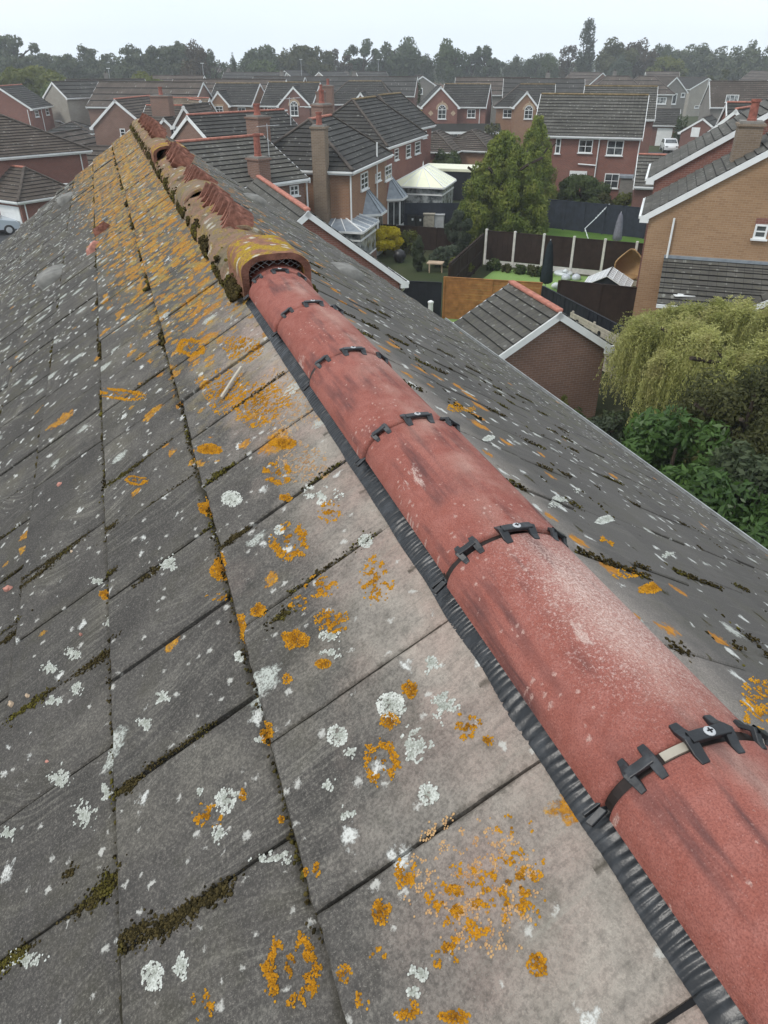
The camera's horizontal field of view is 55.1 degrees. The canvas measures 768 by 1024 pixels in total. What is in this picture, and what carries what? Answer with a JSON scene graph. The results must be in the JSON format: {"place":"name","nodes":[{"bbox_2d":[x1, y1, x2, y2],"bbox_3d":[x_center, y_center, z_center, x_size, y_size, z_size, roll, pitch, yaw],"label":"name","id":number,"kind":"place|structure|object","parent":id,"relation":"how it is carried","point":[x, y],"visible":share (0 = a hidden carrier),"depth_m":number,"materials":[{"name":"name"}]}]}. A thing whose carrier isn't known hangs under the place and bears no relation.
{"place":"outdoors","nodes":[
{"label":"outdoors","id":0,"kind":"place"},
{"bbox_2d":[0,230,9,243],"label":"driveway","id":1,"kind":"structure","parent":0,"point":[3,235],"depth_m":48.88,"materials":[{"name":"concrete"}]},
{"bbox_2d":[0,215,20,234],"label":"parked car","id":2,"kind":"object","parent":1,"relation":"on","point":[8,226],"visible":0.91,"depth_m":48.83,"materials":[{"name":"grey paint"}]},
{"bbox_2d":[52,128,111,164],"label":"garage","id":3,"kind":"structure","parent":0,"point":[81,136],"depth_m":67.69,"materials":[{"name":"tile"}]},
{"bbox_2d":[89,87,214,144],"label":"house","id":4,"kind":"structure","parent":0,"point":[114,120],"depth_m":66.75,"materials":[{"name":"brown brick"}]},
{"bbox_2d":[173,97,217,111],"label":"house","id":5,"kind":"structure","parent":0,"point":[184,100],"depth_m":77.45,"materials":[{"name":"red brick"}]},
{"bbox_2d":[175,124,310,206],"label":"house","id":6,"kind":"structure","parent":0,"point":[244,160],"depth_m":35.39,"materials":[{"name":"tile"}]},
{"bbox_2d":[170,90,333,142],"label":"house","id":7,"kind":"structure","parent":0,"point":[211,124],"depth_m":46.59,"materials":[{"name":"tile"}]},
{"bbox_2d":[221,72,286,78],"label":"house","id":8,"kind":"structure","parent":0,"point":[237,75],"depth_m":171.96,"materials":[{"name":"tile"}]},
{"bbox_2d":[315,79,392,111],"bbox_3d":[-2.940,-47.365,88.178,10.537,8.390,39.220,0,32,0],"label":"house","id":9,"kind":"structure","parent":0,"point":[347,91],"depth_m":98.56,"materials":[{"name":"tile"}]},
{"bbox_2d":[305,70,419,105],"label":"house","id":10,"kind":"structure","parent":0,"point":[407,86],"depth_m":123.14,"materials":[{"name":"tile"}]},
{"bbox_2d":[0,118,767,1023],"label":"house","id":11,"kind":"structure","parent":0,"point":[408,664],"depth_m":1.30,"materials":[{"name":"tile"}]},
{"bbox_2d":[170,149,192,167],"bbox_3d":[-1.505,-2.595,5.472,0.120,0.134,0.051,24,30,-32],"label":"lifted ridge tile","id":12,"kind":"object","parent":11,"relation":"on","point":[181,158],"visible":0.68,"depth_m":5.45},
{"bbox_2d":[221,207,253,229],"bbox_3d":[-0.688,-1.322,3.430,0.120,0.134,0.050,24,23,-32],"label":"lifted ridge tile","id":13,"kind":"object","parent":11,"relation":"on","point":[234,218],"visible":0.54,"depth_m":3.40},
{"bbox_2d":[0,0,767,66],"label":"sky","id":14,"kind":"structure","parent":0,"point":[524,28],"materials":[{"name":"white"}]},
{"bbox_2d":[231,67,713,419],"bbox_3d":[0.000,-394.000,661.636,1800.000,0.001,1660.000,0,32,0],"label":"ground","id":15,"kind":"structure","parent":0,"point":[405,269],"depth_m":39.99,"materials":[{"name":"plant"}]},
{"bbox_2d":[0,34,44,63],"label":"tree","id":16,"kind":"object","parent":15,"relation":"on","point":[10,42],"visible":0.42,"depth_m":196.15,"materials":[{"name":"green plant"}]},
{"bbox_2d":[0,165,65,231],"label":"garage","id":17,"kind":"structure","parent":15,"relation":"on","point":[26,193],"depth_m":49.24,"materials":[{"name":"tile"}]},
{"bbox_2d":[0,204,22,231],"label":"garage door","id":18,"kind":"structure","parent":17,"relation":"in","point":[13,212],"depth_m":49.10,"materials":[{"name":"white plastic"}]},
{"bbox_2d":[0,64,68,95],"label":"tree","id":19,"kind":"object","parent":15,"relation":"on","point":[35,78],"visible":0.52,"depth_m":126.30,"materials":[{"name":"green plant"}]},
{"bbox_2d":[0,114,92,182],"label":"house","id":20,"kind":"structure","parent":15,"relation":"on","point":[55,157],"depth_m":51.70,"materials":[{"name":"tile"}]},
{"bbox_2d":[0,40,217,78],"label":"distant wood","id":21,"kind":"object","parent":15,"relation":"on","point":[86,64],"visible":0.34,"depth_m":194.91,"materials":[{"name":"plant"}]},
{"bbox_2d":[86,81,212,125],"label":"house","id":22,"kind":"structure","parent":15,"relation":"on","point":[103,95],"depth_m":93.17,"materials":[{"name":"tile"}]},
{"bbox_2d":[180,38,213,78],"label":"tree","id":23,"kind":"object","parent":15,"relation":"on","point":[190,67],"visible":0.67,"depth_m":182.30,"materials":[{"name":"green plant"}]},
{"bbox_2d":[203,48,227,78],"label":"tree","id":24,"kind":"object","parent":15,"relation":"on","point":[215,75],"visible":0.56,"depth_m":183.09,"materials":[{"name":"green plant"}]},
{"bbox_2d":[172,78,286,92],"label":"house","id":25,"kind":"structure","parent":15,"relation":"on","point":[209,84],"depth_m":106.58,"materials":[{"name":"tile"}]},
{"bbox_2d":[211,82,264,111],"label":"house","id":26,"kind":"structure","parent":15,"relation":"on","point":[230,96],"depth_m":96.25,"materials":[{"name":"tile"}]},
{"bbox_2d":[237,44,285,71],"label":"tree","id":27,"kind":"object","parent":15,"relation":"on","point":[266,53],"visible":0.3,"depth_m":211.00,"materials":[{"name":"green plant"}]},
{"bbox_2d":[244,58,279,71],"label":"tree","id":28,"kind":"object","parent":15,"relation":"on","point":[261,65],"visible":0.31,"depth_m":199.32,"materials":[{"name":"green plant"}]},
{"bbox_2d":[253,70,306,81],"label":"house","id":29,"kind":"structure","parent":15,"relation":"on","point":[293,78],"depth_m":123.81,"materials":[{"name":"tile"}]},
{"bbox_2d":[260,81,320,124],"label":"house","id":30,"kind":"structure","parent":15,"relation":"on","point":[276,92],"depth_m":94.62,"materials":[{"name":"tile"}]},
{"bbox_2d":[283,43,335,75],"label":"tree","id":31,"kind":"object","parent":15,"relation":"on","point":[309,63],"visible":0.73,"depth_m":209.97,"materials":[{"name":"green plant"}]},
{"bbox_2d":[246,175,409,290],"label":"garage","id":32,"kind":"structure","parent":15,"relation":"on","point":[280,199],"depth_m":27.79,"materials":[{"name":"plastic"}]},
{"bbox_2d":[322,49,352,70],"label":"tree","id":33,"kind":"object","parent":15,"relation":"on","point":[347,66],"visible":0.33,"depth_m":217.29,"materials":[{"name":"green plant"}]},
{"bbox_2d":[272,97,407,255],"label":"house","id":34,"kind":"structure","parent":15,"relation":"on","point":[345,168],"depth_m":40.01,"materials":[{"name":"tile"}]},
{"bbox_2d":[387,200,403,224],"bbox_3d":[0.836,-19.519,48.534,0.770,2.350,2.000,7,32,12],"label":"bay window","id":35,"kind":"structure","parent":34,"relation":"in","point":[395,209],"depth_m":47.79,"materials":[{"name":"white plastic"}]},
{"bbox_2d":[328,213,379,258],"bbox_3d":[-2.522,-15.461,41.148,3.800,3.150,3.600,7,32,12],"label":"conservatory","id":36,"kind":"object","parent":15,"relation":"on","point":[359,230],"visible":0.34,"depth_m":40.05,"materials":[{"name":"grey glass"}]},
{"bbox_2d":[343,38,383,75],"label":"tree","id":37,"kind":"object","parent":15,"relation":"on","point":[359,63],"visible":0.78,"depth_m":220.30,"materials":[{"name":"green plant"}]},
{"bbox_2d":[333,92,435,193],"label":"house","id":38,"kind":"structure","parent":15,"relation":"on","point":[399,125],"depth_m":53.51,"materials":[{"name":"tile"}]},
{"bbox_2d":[376,225,403,255],"bbox_3d":[-0.097,-16.041,43.515,2.368,1.665,2.153,21,37,30],"label":"shrub","id":39,"kind":"object","parent":15,"relation":"on","point":[387,237],"visible":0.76,"depth_m":42.97,"materials":[{"name":"yellow plant"}]},
{"bbox_2d":[31,57,758,84],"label":"distant wood","id":40,"kind":"object","parent":15,"relation":"on","point":[437,81],"visible":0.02,"depth_m":278.98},
{"bbox_2d":[379,36,427,75],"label":"tree","id":41,"kind":"object","parent":15,"relation":"on","point":[402,60],"visible":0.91,"depth_m":218.44,"materials":[{"name":"green plant"}]},
{"bbox_2d":[410,235,425,270],"bbox_3d":[1.899,-14.067,40.138,0.883,2.029,0.866,-25,39,-35],"label":"shrub","id":42,"kind":"object","parent":15,"relation":"on","point":[417,253],"visible":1,"depth_m":39.90,"materials":[{"name":"green plant"}]},
{"bbox_2d":[383,224,453,249],"bbox_3d":[1.969,-16.686,44.845,5.102,1.374,0.105,10,33,16],"label":"fence","id":43,"kind":"object","parent":15,"relation":"on","point":[433,238],"visible":0.44,"depth_m":44.55,"materials":[{"name":"wood"}]},
{"bbox_2d":[414,53,435,82],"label":"tree","id":44,"kind":"object","parent":15,"relation":"on","point":[427,71],"visible":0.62,"depth_m":222.34,"materials":[{"name":"green plant"}]},
{"bbox_2d":[396,162,456,202],"bbox_3d":[2.853,-23.580,53.770,4.100,3.800,4.400,9,33,14],"label":"conservatory","id":45,"kind":"object","parent":15,"relation":"on","point":[427,183],"visible":0.67,"depth_m":52.22,"materials":[{"name":"white plastic"}]},
{"bbox_2d":[404,202,462,225],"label":"fence","id":46,"kind":"object","parent":15,"relation":"on","point":[446,209],"visible":0.45,"depth_m":49.26,"materials":[{"name":"wood"}]},
{"bbox_2d":[428,244,459,266],"bbox_3d":[3.506,-14.497,41.578,2.032,1.159,1.943,0,32,0],"label":"shrub","id":47,"kind":"object","parent":15,"relation":"on","point":[441,253],"visible":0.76,"depth_m":41.24,"materials":[{"name":"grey plant"}]},
{"bbox_2d":[430,130,462,162],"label":"garage","id":48,"kind":"structure","parent":15,"relation":"on","point":[444,141],"depth_m":70.94,"materials":[{"name":"tile"}]},
{"bbox_2d":[432,148,461,163],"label":"hedge shrub","id":49,"kind":"object","parent":15,"relation":"on","point":[443,156],"visible":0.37,"depth_m":66.66,"materials":[{"name":"green plant"}]},
{"bbox_2d":[428,163,474,200],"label":"flat roof shed","id":50,"kind":"structure","parent":15,"relation":"on","point":[461,173],"depth_m":60.48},
{"bbox_2d":[432,37,470,82],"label":"tree","id":51,"kind":"object","parent":15,"relation":"on","point":[449,59],"visible":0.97,"depth_m":222.22,"materials":[{"name":"green plant"}]},
{"bbox_2d":[444,209,472,253],"bbox_3d":[4.349,-16.437,43.337,1.420,2.635,1.622,-27,40,-36],"label":"shrub","id":52,"kind":"object","parent":15,"relation":"on","point":[456,228],"visible":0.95,"depth_m":42.95,"materials":[{"name":"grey plant"}]},
{"bbox_2d":[417,83,500,136],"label":"house","id":53,"kind":"structure","parent":15,"relation":"on","point":[455,109],"depth_m":92.54,"materials":[{"name":"tile"}]},
{"bbox_2d":[448,233,483,293],"bbox_3d":[4.300,-12.811,38.142,0.105,1.774,7.526,10,33,16],"label":"fence","id":54,"kind":"object","parent":15,"relation":"on","point":[460,263],"visible":0.73,"depth_m":38.19,"materials":[{"name":"wood"}]},
{"bbox_2d":[452,129,493,164],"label":"garage","id":55,"kind":"structure","parent":15,"relation":"on","point":[472,144],"depth_m":71.94,"materials":[{"name":"tile"}]},
{"bbox_2d":[470,44,504,76],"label":"tree","id":56,"kind":"object","parent":15,"relation":"on","point":[490,62],"visible":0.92,"depth_m":224.47,"materials":[{"name":"green plant"}]},
{"bbox_2d":[457,129,550,244],"bbox_3d":[7.420,-20.349,46.420,6.387,6.774,6.819,0,32,0],"label":"conifer","id":57,"kind":"object","parent":15,"relation":"on","point":[504,186],"visible":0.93,"depth_m":44.98,"materials":[{"name":"green plant"}]},
{"bbox_2d":[502,54,524,76],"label":"tree","id":58,"kind":"object","parent":15,"relation":"on","point":[513,68],"visible":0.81,"depth_m":230.15,"materials":[{"name":"green plant"}]},
{"bbox_2d":[493,83,555,149],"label":"house","id":59,"kind":"structure","parent":15,"relation":"on","point":[516,107],"depth_m":92.97,"materials":[{"name":"beige brick"}]},
{"bbox_2d":[466,269,587,300],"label":"garden turf","id":60,"kind":"structure","parent":15,"relation":"on","point":[501,275],"depth_m":39.41,"materials":[{"name":"green plant"}]},
{"bbox_2d":[540,239,552,285],"bbox_3d":[8.029,-12.040,36.114,0.610,2.580,0.610,0,32,0],"label":"parasol","id":61,"kind":"object","parent":60,"relation":"on","point":[546,276],"visible":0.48,"depth_m":35.98,"materials":[{"name":"fabric"}]},
{"bbox_2d":[557,280,636,325],"bbox_3d":[10.901,-8.541,31.128,7.269,1.824,0.105,13,34,19],"label":"fence","id":62,"kind":"object","parent":60,"relation":"on","point":[614,303],"visible":0.18,"depth_m":31.56,"materials":[{"name":"wood"}]},
{"bbox_2d":[585,267,632,286],"bbox_3d":[10.543,-10.586,34.741,2.125,1.535,1.931,12,34,19],"label":"garden hutch","id":63,"kind":"object","parent":60,"relation":"on","point":[612,276],"visible":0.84,"depth_m":34.32,"materials":[{"name":"white plastic"}]},
{"bbox_2d":[614,249,640,279],"bbox_3d":[12.504,-12.496,37.567,1.520,1.837,1.158,0,32,0],"label":"egg chair","id":64,"kind":"object","parent":60,"relation":"on","point":[627,263],"visible":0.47,"depth_m":37.81,"materials":[{"name":"wicker"}]},
{"bbox_2d":[521,53,547,77],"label":"tree","id":65,"kind":"object","parent":15,"relation":"on","point":[530,66],"visible":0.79,"depth_m":234.35,"materials":[{"name":"green plant"}]},
{"bbox_2d":[521,115,557,214],"bbox_3d":[10.762,-24.508,52.900,4.092,7.363,4.343,0,32,0],"label":"conifer","id":66,"kind":"object","parent":15,"relation":"on","point":[535,145],"visible":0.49,"depth_m":51.70,"materials":[{"name":"green plant"}]},
{"bbox_2d":[535,52,559,77],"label":"tree","id":67,"kind":"object","parent":15,"relation":"on","point":[550,63],"visible":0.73,"depth_m":233.59,"materials":[{"name":"green plant"}]},
{"bbox_2d":[483,229,643,274],"bbox_3d":[10.183,-13.909,39.793,9.882,1.920,0.130,13,34,20],"label":"fence","id":68,"kind":"object","parent":15,"relation":"on","point":[583,255],"visible":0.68,"depth_m":40.03,"materials":[{"name":"wood"}]},
{"bbox_2d":[558,45,577,77],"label":"tree","id":69,"kind":"object","parent":15,"relation":"on","point":[566,64],"visible":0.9,"depth_m":225.11,"materials":[{"name":"green plant"}]},
{"bbox_2d":[541,286,623,333],"bbox_3d":[7.880,-7.003,28.669,0.100,1.774,7.443,-10,33,-15],"label":"fence","id":70,"kind":"object","parent":15,"relation":"on","point":[567,305],"visible":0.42,"depth_m":28.95,"materials":[{"name":"wood"}]},
{"bbox_2d":[556,173,611,203],"bbox_3d":[14.941,-23.980,55.650,4.189,2.881,4.226,0,32,0],"label":"shrub","id":71,"kind":"object","parent":15,"relation":"on","point":[590,187],"visible":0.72,"depth_m":54.52,"materials":[{"name":"green plant"}]},
{"bbox_2d":[575,17,597,71],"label":"poplar tree","id":72,"kind":"object","parent":15,"relation":"on","point":[585,61],"visible":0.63,"depth_m":221.12,"materials":[{"name":"green plant"}]},
{"bbox_2d":[570,311,630,380],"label":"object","id":73,"kind":"object","parent":15,"relation":"on","point":[599,330],"visible":0.29,"depth_m":27.13,"materials":[{"name":"brown stone"}]},
{"bbox_2d":[589,416,623,442],"bbox_3d":[6.404,-2.297,21.616,1.092,1.122,1.139,-17,35,-25],"label":"shrub","id":74,"kind":"object","parent":15,"relation":"on","point":[606,425],"visible":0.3,"depth_m":21.36,"materials":[{"name":"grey plant"}]},
{"bbox_2d":[594,69,638,84],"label":"house","id":75,"kind":"structure","parent":15,"relation":"on","point":[613,79],"depth_m":128.64,"materials":[{"name":"tile"}]},
{"bbox_2d":[594,37,639,74],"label":"tree","id":76,"kind":"object","parent":15,"relation":"on","point":[606,57],"visible":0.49,"depth_m":217.95,"materials":[{"name":"green plant"}]},
{"bbox_2d":[606,53,632,76],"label":"tree","id":77,"kind":"object","parent":15,"relation":"on","point":[620,66],"visible":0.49,"depth_m":213.41,"materials":[{"name":"green plant"}]},
{"bbox_2d":[626,37,657,78],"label":"tree","id":78,"kind":"object","parent":15,"relation":"on","point":[649,59],"visible":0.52,"depth_m":221.16,"materials":[{"name":"green plant"}]},
{"bbox_2d":[631,153,665,206],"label":"garage","id":79,"kind":"structure","parent":15,"relation":"on","point":[642,189],"depth_m":51.54,"materials":[{"name":"tile"}]},
{"bbox_2d":[633,76,675,107],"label":"house","id":80,"kind":"structure","parent":15,"relation":"on","point":[665,95],"depth_m":127.54,"materials":[{"name":"tile"}]},
{"bbox_2d":[649,108,680,145],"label":"garage","id":81,"kind":"structure","parent":15,"relation":"on","point":[665,122],"depth_m":99.50,"materials":[{"name":"tile"}]},
{"bbox_2d":[651,43,681,63],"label":"tree","id":82,"kind":"object","parent":15,"relation":"on","point":[662,51],"visible":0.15,"depth_m":223.25,"materials":[{"name":"green plant"}]},
{"bbox_2d":[645,55,688,76],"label":"tree","id":83,"kind":"object","parent":15,"relation":"on","point":[668,63],"visible":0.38,"depth_m":203.68,"materials":[{"name":"green plant"}]},
{"bbox_2d":[678,114,717,147],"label":"garage","id":84,"kind":"structure","parent":15,"relation":"on","point":[700,127],"depth_m":88.77,"materials":[{"name":"brick"}]},
{"bbox_2d":[632,98,767,370],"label":"house","id":85,"kind":"structure","parent":15,"relation":"on","point":[703,214],"depth_m":27.02,"materials":[{"name":"brick"}]},
{"bbox_2d":[671,39,767,79],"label":"distant wood","id":86,"kind":"object","parent":15,"relation":"on","point":[707,60],"visible":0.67,"depth_m":226.98,"materials":[{"name":"plant"}]},
{"bbox_2d":[455,77,530,122],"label":"house","id":87,"kind":"structure","parent":0,"point":[496,86],"depth_m":118.81,"materials":[{"name":"grey tile"}]},
{"bbox_2d":[453,280,614,417],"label":"garage","id":88,"kind":"structure","parent":0,"point":[551,348],"depth_m":22.67,"materials":[{"name":"brown brick"}]},
{"bbox_2d":[502,71,584,97],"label":"house","id":89,"kind":"structure","parent":0,"point":[570,85],"depth_m":110.16,"materials":[{"name":"grey tile"}]},
{"bbox_2d":[484,228,643,270],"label":"back lawn","id":90,"kind":"structure","parent":0,"point":[566,233],"depth_m":48.89,"materials":[{"name":"green plant"}]},
{"bbox_2d":[543,199,645,238],"bbox_3d":[14.000,-19.606,49.106,6.924,1.900,0.105,18,36,27],"label":"fence","id":91,"kind":"object","parent":90,"relation":"on","point":[570,215],"visible":0.84,"depth_m":49.10,"materials":[{"name":"wood"}]},
{"bbox_2d":[565,72,605,84],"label":"house","id":92,"kind":"structure","parent":0,"point":[592,78],"depth_m":170.12,"materials":[{"name":"tile"}]},
{"bbox_2d":[536,93,648,199],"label":"house","id":93,"kind":"structure","parent":0,"point":[599,136],"depth_m":56.86,"materials":[{"name":"red brick"}]},
{"bbox_2d":[605,140,623,156],"bbox_3d":[17.624,-27.751,56.172,1.343,1.111,0.122,9,33,14],"label":"window","id":94,"kind":"structure","parent":93,"relation":"in","point":[614,147],"depth_m":56.21,"materials":[{"name":"white plastic"}]},
{"bbox_2d":[584,85,657,152],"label":"house","id":95,"kind":"structure","parent":0,"point":[651,91],"depth_m":74.15,"materials":[{"name":"tile"}]},
{"bbox_2d":[641,75,688,119],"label":"house","id":96,"kind":"structure","parent":0,"point":[674,84],"depth_m":134.94,"materials":[{"name":"tile"}]},
{"bbox_2d":[611,414,766,503],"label":"side lawn","id":97,"kind":"structure","parent":0,"point":[641,428],"depth_m":23.20,"materials":[{"name":"green plant"}]},
{"bbox_2d":[600,409,639,438],"bbox_3d":[7.051,-2.671,22.484,1.653,0.978,1.230,0,32,0],"label":"shrub","id":98,"kind":"object","parent":97,"relation":"on","point":[620,418],"visible":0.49,"depth_m":22.27,"materials":[{"name":"green plant"}]},
{"bbox_2d":[620,404,732,489],"bbox_3d":[6.513,-0.708,16.973,2.938,3.265,3.308,0,32,0],"label":"shrub","id":99,"kind":"object","parent":97,"relation":"on","point":[653,442],"visible":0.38,"depth_m":16.61,"materials":[{"name":"green plant"}]},
{"bbox_2d":[593,295,767,443],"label":"willow tree","id":100,"kind":"object","parent":97,"relation":"on","point":[652,352],"visible":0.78,"depth_m":21.08,"materials":[{"name":"green plant"}]},
{"bbox_2d":[669,359,767,467],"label":"tree","id":101,"kind":"object","parent":97,"relation":"on","point":[750,413],"visible":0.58,"depth_m":16.85,"materials":[{"name":"green plant"}]},
{"bbox_2d":[685,465,767,548],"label":"shrub","id":102,"kind":"object","parent":97,"relation":"on","point":[716,494],"visible":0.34,"depth_m":14.68,"materials":[{"name":"green plant"}]},
{"bbox_2d":[708,437,767,511],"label":"shrub","id":103,"kind":"object","parent":97,"relation":"on","point":[742,464],"visible":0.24,"depth_m":15.20,"materials":[{"name":"green plant"}]},
{"bbox_2d":[678,77,710,115],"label":"house","id":104,"kind":"structure","parent":0,"point":[695,87],"depth_m":152.50,"materials":[{"name":"stone"}]},
{"bbox_2d":[698,80,767,119],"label":"house","id":105,"kind":"structure","parent":0,"point":[717,95],"depth_m":91.87,"materials":[{"name":"tile"}]},
{"bbox_2d":[707,101,761,131],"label":"house","id":106,"kind":"structure","parent":0,"point":[731,109],"depth_m":50.32,"materials":[{"name":"red brick"}]},
{"label":"road","id":107,"kind":"structure","parent":0,"visible":0},
{"bbox_2d":[0,84,94,135],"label":"house","id":108,"kind":"structure","parent":107,"relation":"on","point":[20,102],"depth_m":90.43,"materials":[{"name":"tile"}]},
{"bbox_2d":[42,80,106,126],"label":"house","id":109,"kind":"structure","parent":107,"relation":"on","point":[68,100],"depth_m":95.52,"materials":[{"name":"paint"}]},
{"label":"artificial turf","id":110,"kind":"structure","parent":0,"visible":0},
{"bbox_2d":[442,276,542,318],"bbox_3d":[4.675,-9.214,32.179,4.262,1.874,0.090,7,32,12],"label":"fence","id":111,"kind":"object","parent":110,"relation":"on","point":[461,295],"visible":0.49,"depth_m":32.19,"materials":[{"name":"orange wood"}]},
{"label":"garden lawn","id":112,"kind":"structure","parent":0,"visible":0},
{"bbox_2d":[399,281,441,316],"bbox_3d":[0.951,-9.528,32.931,3.230,1.624,0.100,5,32,8],"label":"fence","id":113,"kind":"object","parent":112,"relation":"on","point":[423,293],"visible":0.25,"depth_m":32.65,"materials":[{"name":"wood"}]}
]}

